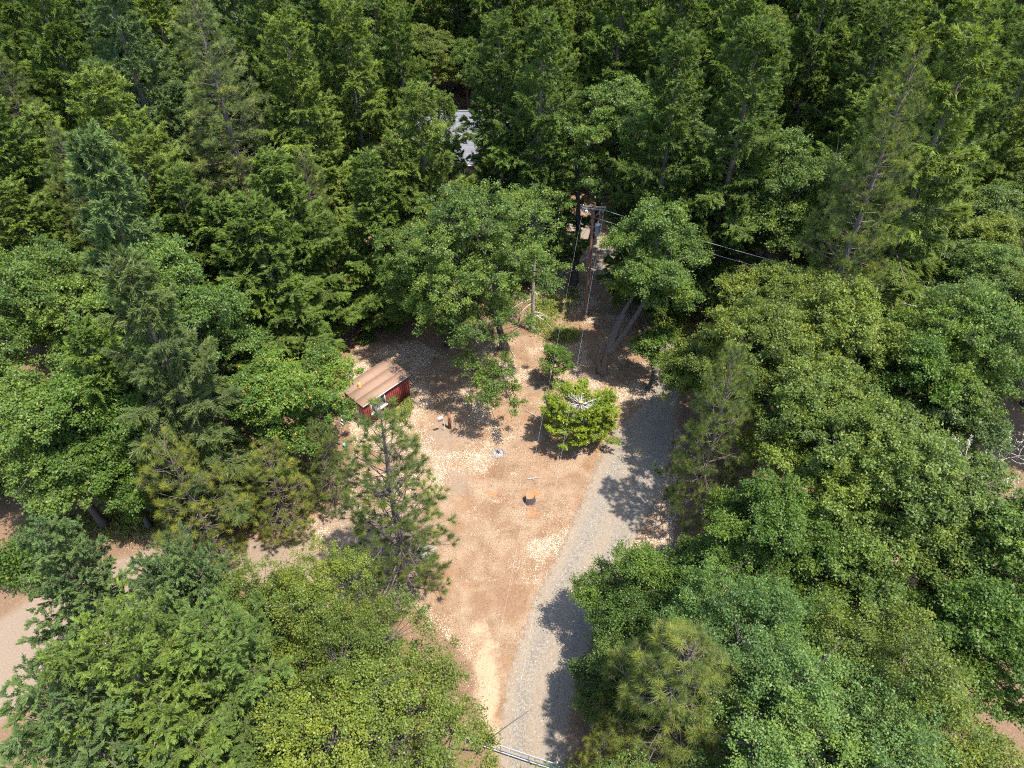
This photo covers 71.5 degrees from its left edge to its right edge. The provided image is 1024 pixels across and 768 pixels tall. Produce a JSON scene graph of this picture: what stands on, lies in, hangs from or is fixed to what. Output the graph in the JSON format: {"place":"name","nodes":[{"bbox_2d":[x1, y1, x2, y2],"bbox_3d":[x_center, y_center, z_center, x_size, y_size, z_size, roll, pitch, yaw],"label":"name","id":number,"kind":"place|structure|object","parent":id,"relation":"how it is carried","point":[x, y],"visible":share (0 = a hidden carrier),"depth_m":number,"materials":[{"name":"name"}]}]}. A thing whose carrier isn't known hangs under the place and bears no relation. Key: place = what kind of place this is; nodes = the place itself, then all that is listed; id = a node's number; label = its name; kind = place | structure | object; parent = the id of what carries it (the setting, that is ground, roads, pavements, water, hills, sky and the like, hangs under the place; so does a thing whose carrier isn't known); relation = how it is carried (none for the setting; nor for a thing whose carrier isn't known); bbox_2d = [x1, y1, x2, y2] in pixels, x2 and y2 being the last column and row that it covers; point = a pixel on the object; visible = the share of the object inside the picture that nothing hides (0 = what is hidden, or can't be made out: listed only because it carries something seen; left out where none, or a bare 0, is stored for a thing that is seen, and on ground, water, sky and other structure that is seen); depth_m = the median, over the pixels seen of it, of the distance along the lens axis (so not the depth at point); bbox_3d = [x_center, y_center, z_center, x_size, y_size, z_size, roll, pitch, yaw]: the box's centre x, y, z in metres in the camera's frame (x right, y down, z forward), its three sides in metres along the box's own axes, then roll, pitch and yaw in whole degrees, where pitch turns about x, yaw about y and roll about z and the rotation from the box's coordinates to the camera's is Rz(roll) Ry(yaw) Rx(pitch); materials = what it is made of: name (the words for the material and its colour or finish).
{"place":"outdoors","nodes":[
{"label":"outdoors","id":0,"kind":"place"},
{"bbox_2d":[0,0,1023,767],"bbox_3d":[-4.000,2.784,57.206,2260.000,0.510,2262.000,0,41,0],"label":"ground","id":1,"kind":"structure","parent":0,"point":[486,596],"depth_m":50.88,"materials":[{"name":"brown soil"}]},
{"bbox_2d":[0,175,81,348],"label":"fir tree","id":2,"kind":"object","parent":1,"relation":"on","point":[14,232],"visible":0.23,"depth_m":56.70,"materials":[{"name":"green plant"}]},
{"bbox_2d":[0,96,106,290],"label":"fir tree","id":3,"kind":"object","parent":1,"relation":"on","point":[26,169],"visible":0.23,"depth_m":60.64,"materials":[{"name":"green plant"}]},
{"bbox_2d":[0,362,110,527],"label":"oak tree","id":4,"kind":"object","parent":1,"relation":"on","point":[20,457],"visible":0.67,"depth_m":41.00,"materials":[{"name":"green plant"}]},
{"bbox_2d":[0,229,118,380],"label":"oak tree","id":5,"kind":"object","parent":1,"relation":"on","point":[38,280],"visible":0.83,"depth_m":46.26,"materials":[{"name":"green plant"}]},
{"bbox_2d":[18,0,124,187],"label":"fir tree","id":6,"kind":"object","parent":1,"relation":"on","point":[57,28],"visible":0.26,"depth_m":70.55,"materials":[{"name":"green plant"}]},
{"bbox_2d":[38,119,118,254],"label":"fir tree","id":7,"kind":"object","parent":1,"relation":"on","point":[52,170],"visible":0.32,"depth_m":58.49,"materials":[{"name":"green plant"}]},
{"bbox_2d":[8,514,159,679],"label":"fir tree","id":8,"kind":"object","parent":1,"relation":"on","point":[76,591],"visible":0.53,"depth_m":35.70,"materials":[{"name":"green plant"}]},
{"bbox_2d":[11,341,211,514],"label":"oak tree","id":9,"kind":"object","parent":1,"relation":"on","point":[66,395],"visible":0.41,"depth_m":41.86,"materials":[{"name":"green plant"}]},
{"bbox_2d":[69,427,184,529],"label":"oak tree","id":10,"kind":"object","parent":1,"relation":"on","point":[131,493],"visible":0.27,"depth_m":43.12,"materials":[{"name":"green plant"}]},
{"bbox_2d":[0,642,258,767],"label":"fir tree","id":11,"kind":"object","parent":1,"relation":"on","point":[86,753],"visible":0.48,"depth_m":25.52,"materials":[{"name":"green plant"}]},
{"bbox_2d":[59,313,205,524],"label":"tree","id":12,"kind":"object","parent":1,"relation":"on","point":[82,338],"visible":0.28,"depth_m":40.82,"materials":[{"name":"green plant"}]},
{"bbox_2d":[63,61,215,272],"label":"fir tree","id":13,"kind":"object","parent":1,"relation":"on","point":[106,86],"visible":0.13,"depth_m":48.90,"materials":[{"name":"green plant"}]},
{"bbox_2d":[61,117,239,410],"bbox_3d":[-26.389,-6.798,50.059,9.896,23.840,9.096,12,43,13],"label":"fir tree","id":14,"kind":"object","parent":1,"relation":"on","point":[115,175],"visible":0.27,"depth_m":44.43,"materials":[{"name":"green plant"}]},
{"bbox_2d":[75,0,241,223],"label":"fir tree","id":15,"kind":"object","parent":1,"relation":"on","point":[165,96],"visible":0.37,"depth_m":63.87,"materials":[{"name":"green plant"}]},
{"bbox_2d":[107,133,230,352],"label":"fir tree","id":16,"kind":"object","parent":1,"relation":"on","point":[140,147],"visible":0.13,"depth_m":50.21,"materials":[{"name":"green plant"}]},
{"bbox_2d":[78,234,274,443],"bbox_3d":[-22.181,-1.917,49.340,11.036,17.494,10.222,1,41,-1],"label":"oak tree","id":17,"kind":"object","parent":1,"relation":"on","point":[206,309],"visible":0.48,"depth_m":45.62,"materials":[{"name":"green plant"}]},
{"bbox_2d":[35,577,322,767],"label":"fir tree","id":18,"kind":"object","parent":1,"relation":"on","point":[165,713],"visible":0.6,"depth_m":26.17,"materials":[{"name":"green plant"}]},
{"bbox_2d":[122,521,248,719],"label":"fir tree","id":19,"kind":"object","parent":1,"relation":"on","point":[158,575],"visible":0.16,"depth_m":29.98,"materials":[{"name":"green plant"}]},
{"bbox_2d":[120,0,251,196],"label":"fir tree","id":20,"kind":"object","parent":1,"relation":"on","point":[154,15],"visible":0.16,"depth_m":70.29,"materials":[{"name":"green plant"}]},
{"bbox_2d":[96,242,281,540],"bbox_3d":[-19.873,1.014,42.816,8.629,21.699,9.842,0,42,0],"label":"fir tree","id":21,"kind":"object","parent":1,"relation":"on","point":[176,351],"visible":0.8,"depth_m":40.33,"materials":[{"name":"green plant"}]},
{"bbox_2d":[135,426,258,577],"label":"pine tree","id":22,"kind":"object","parent":1,"relation":"on","point":[193,506],"visible":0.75,"depth_m":42.20,"materials":[{"name":"green plant"}]},
{"bbox_2d":[143,165,269,378],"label":"fir tree","id":23,"kind":"object","parent":1,"relation":"on","point":[193,205],"visible":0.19,"depth_m":51.38,"materials":[{"name":"green plant"}]},
{"bbox_2d":[167,0,289,236],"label":"pine tree","id":24,"kind":"object","parent":1,"relation":"on","point":[240,163],"visible":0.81,"depth_m":61.66,"materials":[{"name":"green plant"}]},
{"bbox_2d":[166,541,301,708],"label":"fir tree","id":25,"kind":"object","parent":1,"relation":"on","point":[203,593],"visible":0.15,"depth_m":31.41,"materials":[{"name":"green plant"}]},
{"bbox_2d":[194,189,313,377],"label":"fir tree","id":26,"kind":"object","parent":1,"relation":"on","point":[216,207],"visible":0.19,"depth_m":51.88,"materials":[{"name":"green plant"}]},
{"bbox_2d":[205,0,310,174],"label":"fir tree","id":27,"kind":"object","parent":1,"relation":"on","point":[218,5],"visible":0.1,"depth_m":77.91,"materials":[{"name":"green plant"}]},
{"bbox_2d":[149,586,370,767],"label":"fir tree","id":28,"kind":"object","parent":1,"relation":"on","point":[242,642],"visible":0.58,"depth_m":28.51,"materials":[{"name":"green plant"}]},
{"bbox_2d":[233,436,318,547],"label":"pine tree","id":29,"kind":"object","parent":1,"relation":"on","point":[290,528],"visible":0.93,"depth_m":45.76,"materials":[{"name":"green plant"}]},
{"bbox_2d":[211,189,346,386],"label":"fir tree","id":30,"kind":"object","parent":1,"relation":"on","point":[252,214],"visible":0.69,"depth_m":52.57,"materials":[{"name":"green plant"}]},
{"bbox_2d":[200,342,365,481],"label":"madrone tree","id":31,"kind":"object","parent":1,"relation":"on","point":[277,395],"visible":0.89,"depth_m":45.57,"materials":[{"name":"green plant"}]},
{"bbox_2d":[224,0,346,180],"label":"fir tree","id":32,"kind":"object","parent":1,"relation":"on","point":[252,46],"visible":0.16,"depth_m":70.52,"materials":[{"name":"green plant"}]},
{"bbox_2d":[246,143,351,336],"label":"fir tree","id":33,"kind":"object","parent":1,"relation":"on","point":[279,169],"visible":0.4,"depth_m":55.68,"materials":[{"name":"green plant"}]},
{"bbox_2d":[251,5,368,265],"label":"fir tree","id":34,"kind":"object","parent":1,"relation":"on","point":[303,93],"visible":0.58,"depth_m":63.58,"materials":[{"name":"green plant"}]},
{"bbox_2d":[259,176,363,336],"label":"fir tree","id":35,"kind":"object","parent":1,"relation":"on","point":[341,322],"visible":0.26,"depth_m":58.70,"materials":[{"name":"green plant"}]},
{"bbox_2d":[212,533,417,729],"bbox_3d":[-8.922,13.160,34.785,9.268,14.208,8.938,0,42,0],"label":"oak tree","id":36,"kind":"object","parent":1,"relation":"on","point":[319,592],"visible":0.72,"depth_m":31.39,"materials":[{"name":"green plant"}]},
{"bbox_2d":[295,416,358,518],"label":"pine tree","id":37,"kind":"object","parent":1,"relation":"on","point":[326,472],"visible":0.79,"depth_m":47.78,"materials":[{"name":"green plant"}]},
{"bbox_2d":[294,0,397,153],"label":"fir tree","id":38,"kind":"object","parent":1,"relation":"on","point":[303,7],"visible":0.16,"depth_m":78.95,"materials":[{"name":"green plant"}]},
{"bbox_2d":[315,0,410,202],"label":"fir tree","id":39,"kind":"object","parent":1,"relation":"on","point":[363,110],"visible":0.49,"depth_m":70.80,"materials":[{"name":"green plant"}]},
{"bbox_2d":[322,146,424,332],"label":"fir tree","id":40,"kind":"object","parent":1,"relation":"on","point":[371,307],"visible":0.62,"depth_m":59.86,"materials":[{"name":"green plant"}]},
{"bbox_2d":[344,357,410,423],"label":"red shed","id":41,"kind":"structure","parent":1,"relation":"on","point":[384,379],"depth_m":56.67,"materials":[{"name":"paint"}]},
{"bbox_2d":[61,282,707,739],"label":"undergrowth","id":42,"kind":"object","parent":1,"relation":"on","point":[559,334],"visible":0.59,"depth_m":64.20,"materials":[{"name":"green plant"}]},
{"bbox_2d":[241,579,529,767],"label":"oak tree","id":43,"kind":"object","parent":1,"relation":"on","point":[362,716],"visible":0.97,"depth_m":29.27,"materials":[{"name":"green plant"}]},
{"bbox_2d":[332,394,461,621],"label":"pine tree","id":44,"kind":"object","parent":1,"relation":"on","point":[402,526],"visible":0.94,"depth_m":39.14,"materials":[{"name":"green plant"}]},
{"bbox_2d":[368,126,439,308],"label":"fir tree","id":45,"kind":"object","parent":1,"relation":"on","point":[391,142],"visible":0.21,"depth_m":58.77,"materials":[{"name":"green plant"}]},
{"bbox_2d":[370,0,442,175],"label":"fir tree","id":46,"kind":"object","parent":1,"relation":"on","point":[390,68],"visible":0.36,"depth_m":75.50,"materials":[{"name":"green plant"}]},
{"bbox_2d":[370,79,479,263],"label":"fir tree","id":47,"kind":"object","parent":1,"relation":"on","point":[422,109],"visible":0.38,"depth_m":58.54,"materials":[{"name":"green plant"}]},
{"bbox_2d":[43,258,810,767],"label":"leaf litter","id":48,"kind":"object","parent":1,"relation":"on","point":[521,374],"visible":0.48,"depth_m":54.81,"materials":[{"name":"brown plant"}]},
{"bbox_2d":[396,23,461,93],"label":"oak tree","id":49,"kind":"object","parent":1,"relation":"on","point":[431,49],"visible":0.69,"depth_m":96.55,"materials":[{"name":"green plant"}]},
{"bbox_2d":[374,222,495,347],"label":"oak tree","id":50,"kind":"object","parent":1,"relation":"on","point":[401,289],"visible":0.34,"depth_m":54.70,"materials":[{"name":"green plant"}]},
{"bbox_2d":[425,88,470,221],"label":"fir tree","id":51,"kind":"object","parent":1,"relation":"on","point":[446,144],"visible":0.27,"depth_m":69.43,"materials":[{"name":"green plant"}]},
{"bbox_2d":[418,0,494,91],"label":"fir tree","id":52,"kind":"object","parent":1,"relation":"on","point":[443,19],"visible":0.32,"depth_m":104.38,"materials":[{"name":"green plant"}]},
{"bbox_2d":[368,176,588,417],"bbox_3d":[-2.165,-7.051,55.215,15.556,17.715,14.135,28,49,28],"label":"oak tree","id":53,"kind":"object","parent":1,"relation":"on","point":[499,239],"visible":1,"depth_m":51.51,"materials":[{"name":"green plant"}]},
{"bbox_2d":[444,6,565,271],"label":"fir tree","id":54,"kind":"object","parent":1,"relation":"on","point":[501,84],"visible":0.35,"depth_m":62.47,"materials":[{"name":"green plant"}]},
{"bbox_2d":[481,5,593,278],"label":"fir tree","id":55,"kind":"object","parent":1,"relation":"on","point":[545,160],"visible":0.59,"depth_m":61.33,"materials":[{"name":"green plant"}]},
{"bbox_2d":[539,377,622,450],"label":"oak tree","id":56,"kind":"object","parent":1,"relation":"on","point":[556,408],"visible":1,"depth_m":52.52,"materials":[{"name":"green plant"}]},
{"bbox_2d":[494,220,685,767],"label":"gravel drive","id":57,"kind":"structure","parent":1,"relation":"on","point":[602,513],"depth_m":46.76,"materials":[{"name":"grey gravel"}]},
{"bbox_2d":[567,0,660,181],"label":"fir tree","id":58,"kind":"object","parent":1,"relation":"on","point":[597,57],"visible":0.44,"depth_m":77.15,"materials":[{"name":"green plant"}]},
{"bbox_2d":[542,72,695,285],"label":"oak tree","id":59,"kind":"object","parent":1,"relation":"on","point":[619,106],"visible":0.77,"depth_m":60.70,"materials":[{"name":"green plant"}]},
{"bbox_2d":[565,535,692,659],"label":"oak tree","id":60,"kind":"object","parent":1,"relation":"on","point":[641,566],"visible":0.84,"depth_m":38.93,"materials":[{"name":"green plant"}]},
{"bbox_2d":[566,621,693,747],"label":"oak tree","id":61,"kind":"object","parent":1,"relation":"on","point":[587,667],"visible":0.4,"depth_m":36.51,"materials":[{"name":"green plant"}]},
{"bbox_2d":[595,193,715,375],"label":"oak tree","id":62,"kind":"object","parent":1,"relation":"on","point":[657,265],"visible":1,"depth_m":53.15,"materials":[{"name":"green plant"}]},
{"bbox_2d":[595,17,716,317],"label":"fir tree","id":63,"kind":"object","parent":1,"relation":"on","point":[677,130],"visible":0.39,"depth_m":55.93,"materials":[{"name":"green plant"}]},
{"bbox_2d":[618,0,718,198],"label":"fir tree","id":64,"kind":"object","parent":1,"relation":"on","point":[674,12],"visible":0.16,"depth_m":72.56,"materials":[{"name":"green plant"}]},
{"bbox_2d":[578,614,760,767],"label":"pine tree","id":65,"kind":"object","parent":1,"relation":"on","point":[662,751],"visible":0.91,"depth_m":30.50,"materials":[{"name":"green plant"}]},
{"bbox_2d":[651,339,758,532],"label":"pine tree","id":66,"kind":"object","parent":1,"relation":"on","point":[685,462],"visible":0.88,"depth_m":42.92,"materials":[{"name":"green plant"}]},
{"bbox_2d":[658,321,755,441],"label":"oak tree","id":67,"kind":"object","parent":1,"relation":"on","point":[682,379],"visible":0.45,"depth_m":49.88,"materials":[{"name":"green plant"}]},
{"bbox_2d":[660,526,775,625],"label":"oak tree","id":68,"kind":"object","parent":1,"relation":"on","point":[691,552],"visible":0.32,"depth_m":39.03,"materials":[{"name":"green plant"}]},
{"bbox_2d":[656,13,794,319],"bbox_3d":[17.671,-16.005,58.602,13.040,26.506,10.829,24,48,23],"label":"fir tree","id":69,"kind":"object","parent":1,"relation":"on","point":[750,39],"visible":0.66,"depth_m":55.51,"materials":[{"name":"green plant"}]},
{"bbox_2d":[684,0,769,192],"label":"fir tree","id":70,"kind":"object","parent":1,"relation":"on","point":[745,6],"visible":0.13,"depth_m":70.25,"materials":[{"name":"green plant"}]},
{"bbox_2d":[647,552,890,727],"bbox_3d":[12.117,13.550,35.488,11.498,12.751,8.085,5,42,6],"label":"oak tree","id":71,"kind":"object","parent":1,"relation":"on","point":[792,608],"visible":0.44,"depth_m":33.08,"materials":[{"name":"green plant"}]},
{"bbox_2d":[680,288,859,468],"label":"oak tree","id":72,"kind":"object","parent":1,"relation":"on","point":[765,329],"visible":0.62,"depth_m":44.11,"materials":[{"name":"green plant"}]},
{"bbox_2d":[707,258,839,350],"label":"oak tree","id":73,"kind":"object","parent":1,"relation":"on","point":[776,279],"visible":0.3,"depth_m":51.48,"materials":[{"name":"green plant"}]},
{"bbox_2d":[701,464,845,612],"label":"oak tree","id":74,"kind":"object","parent":1,"relation":"on","point":[793,524],"visible":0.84,"depth_m":36.97,"materials":[{"name":"green plant"}]},
{"bbox_2d":[700,126,858,271],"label":"oak tree","id":75,"kind":"object","parent":1,"relation":"on","point":[785,219],"visible":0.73,"depth_m":56.94,"materials":[{"name":"green plant"}]},
{"bbox_2d":[724,351,877,487],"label":"oak tree","id":76,"kind":"object","parent":1,"relation":"on","point":[811,389],"visible":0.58,"depth_m":41.10,"materials":[{"name":"green plant"}]},
{"bbox_2d":[642,580,964,767],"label":"oak tree","id":77,"kind":"object","parent":1,"relation":"on","point":[800,705],"visible":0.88,"depth_m":28.34,"materials":[{"name":"green plant"}]},
{"bbox_2d":[769,0,859,177],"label":"fir tree","id":78,"kind":"object","parent":1,"relation":"on","point":[814,85],"visible":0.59,"depth_m":75.44,"materials":[{"name":"green plant"}]},
{"bbox_2d":[777,0,891,132],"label":"fir tree","id":79,"kind":"object","parent":1,"relation":"on","point":[853,9],"visible":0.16,"depth_m":82.04,"materials":[{"name":"green plant"}]},
{"bbox_2d":[786,80,906,270],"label":"fir tree","id":80,"kind":"object","parent":1,"relation":"on","point":[884,96],"visible":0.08,"depth_m":58.52,"materials":[{"name":"green plant"}]},
{"bbox_2d":[777,271,916,401],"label":"oak tree","id":81,"kind":"object","parent":1,"relation":"on","point":[864,329],"visible":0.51,"depth_m":44.97,"materials":[{"name":"green plant"}]},
{"bbox_2d":[783,515,915,638],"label":"oak tree","id":82,"kind":"object","parent":1,"relation":"on","point":[855,569],"visible":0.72,"depth_m":36.52,"materials":[{"name":"green plant"}]},
{"bbox_2d":[755,378,950,552],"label":"oak tree","id":83,"kind":"object","parent":1,"relation":"on","point":[852,417],"visible":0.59,"depth_m":38.28,"materials":[{"name":"green plant"}]},
{"bbox_2d":[788,0,921,196],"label":"fir tree","id":84,"kind":"object","parent":1,"relation":"on","point":[861,69],"visible":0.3,"depth_m":66.24,"materials":[{"name":"green plant"}]},
{"bbox_2d":[760,652,967,767],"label":"oak tree","id":85,"kind":"object","parent":1,"relation":"on","point":[879,715],"visible":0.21,"depth_m":28.36,"materials":[{"name":"green plant"}]},
{"bbox_2d":[794,40,935,315],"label":"pine tree","id":86,"kind":"object","parent":1,"relation":"on","point":[887,129],"visible":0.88,"depth_m":47.80,"materials":[{"name":"green plant"}]},
{"bbox_2d":[806,0,944,156],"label":"fir tree","id":87,"kind":"object","parent":1,"relation":"on","point":[848,35],"visible":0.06,"depth_m":73.30,"materials":[{"name":"green plant"}]},
{"bbox_2d":[797,17,1012,356],"bbox_3d":[30.171,-12.481,53.471,11.256,27.899,12.838,-6,42,-7],"label":"fir tree","id":88,"kind":"object","parent":1,"relation":"on","point":[904,282],"visible":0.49,"depth_m":49.98,"materials":[{"name":"green plant"}]},
{"bbox_2d":[799,584,1023,767],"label":"oak tree","id":89,"kind":"object","parent":1,"relation":"on","point":[933,676],"visible":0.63,"depth_m":29.78,"materials":[{"name":"green plant"}]},
{"bbox_2d":[803,408,1023,602],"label":"oak tree","id":90,"kind":"object","parent":1,"relation":"on","point":[910,539],"visible":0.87,"depth_m":36.16,"materials":[{"name":"green plant"}]},
{"bbox_2d":[853,323,990,468],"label":"oak tree","id":91,"kind":"object","parent":1,"relation":"on","point":[929,356],"visible":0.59,"depth_m":44.34,"materials":[{"name":"green plant"}]},
{"bbox_2d":[858,0,1023,259],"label":"fir tree","id":92,"kind":"object","parent":1,"relation":"on","point":[1006,37],"visible":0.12,"depth_m":57.16,"materials":[{"name":"green plant"}]},
{"bbox_2d":[879,0,1005,178],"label":"fir tree","id":93,"kind":"object","parent":1,"relation":"on","point":[965,10],"visible":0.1,"depth_m":68.36,"materials":[{"name":"green plant"}]},
{"bbox_2d":[882,274,1023,419],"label":"oak tree","id":94,"kind":"object","parent":1,"relation":"on","point":[1002,321],"visible":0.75,"depth_m":44.24,"materials":[{"name":"green plant"}]},
{"bbox_2d":[899,491,1023,602],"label":"oak tree","id":95,"kind":"object","parent":1,"relation":"on","point":[1009,560],"visible":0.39,"depth_m":36.05,"materials":[{"name":"green plant"}]},
{"bbox_2d":[902,566,1023,733],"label":"oak tree","id":96,"kind":"object","parent":1,"relation":"on","point":[986,621],"visible":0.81,"depth_m":33.02,"materials":[{"name":"green plant"}]},
{"bbox_2d":[912,376,1017,480],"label":"oak tree","id":97,"kind":"object","parent":1,"relation":"on","point":[988,437],"visible":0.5,"depth_m":43.54,"materials":[{"name":"green plant"}]},
{"bbox_2d":[917,238,1023,308],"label":"oak tree","id":98,"kind":"object","parent":1,"relation":"on","point":[999,255],"visible":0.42,"depth_m":54.30,"materials":[{"name":"green plant"}]},
{"bbox_2d":[940,208,1023,284],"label":"oak tree","id":99,"kind":"object","parent":1,"relation":"on","point":[1003,227],"visible":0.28,"depth_m":57.97,"materials":[{"name":"green plant"}]},
{"bbox_2d":[952,21,1023,202],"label":"fir tree","id":100,"kind":"object","parent":1,"relation":"on","point":[1006,153],"visible":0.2,"depth_m":66.76,"materials":[{"name":"green plant"}]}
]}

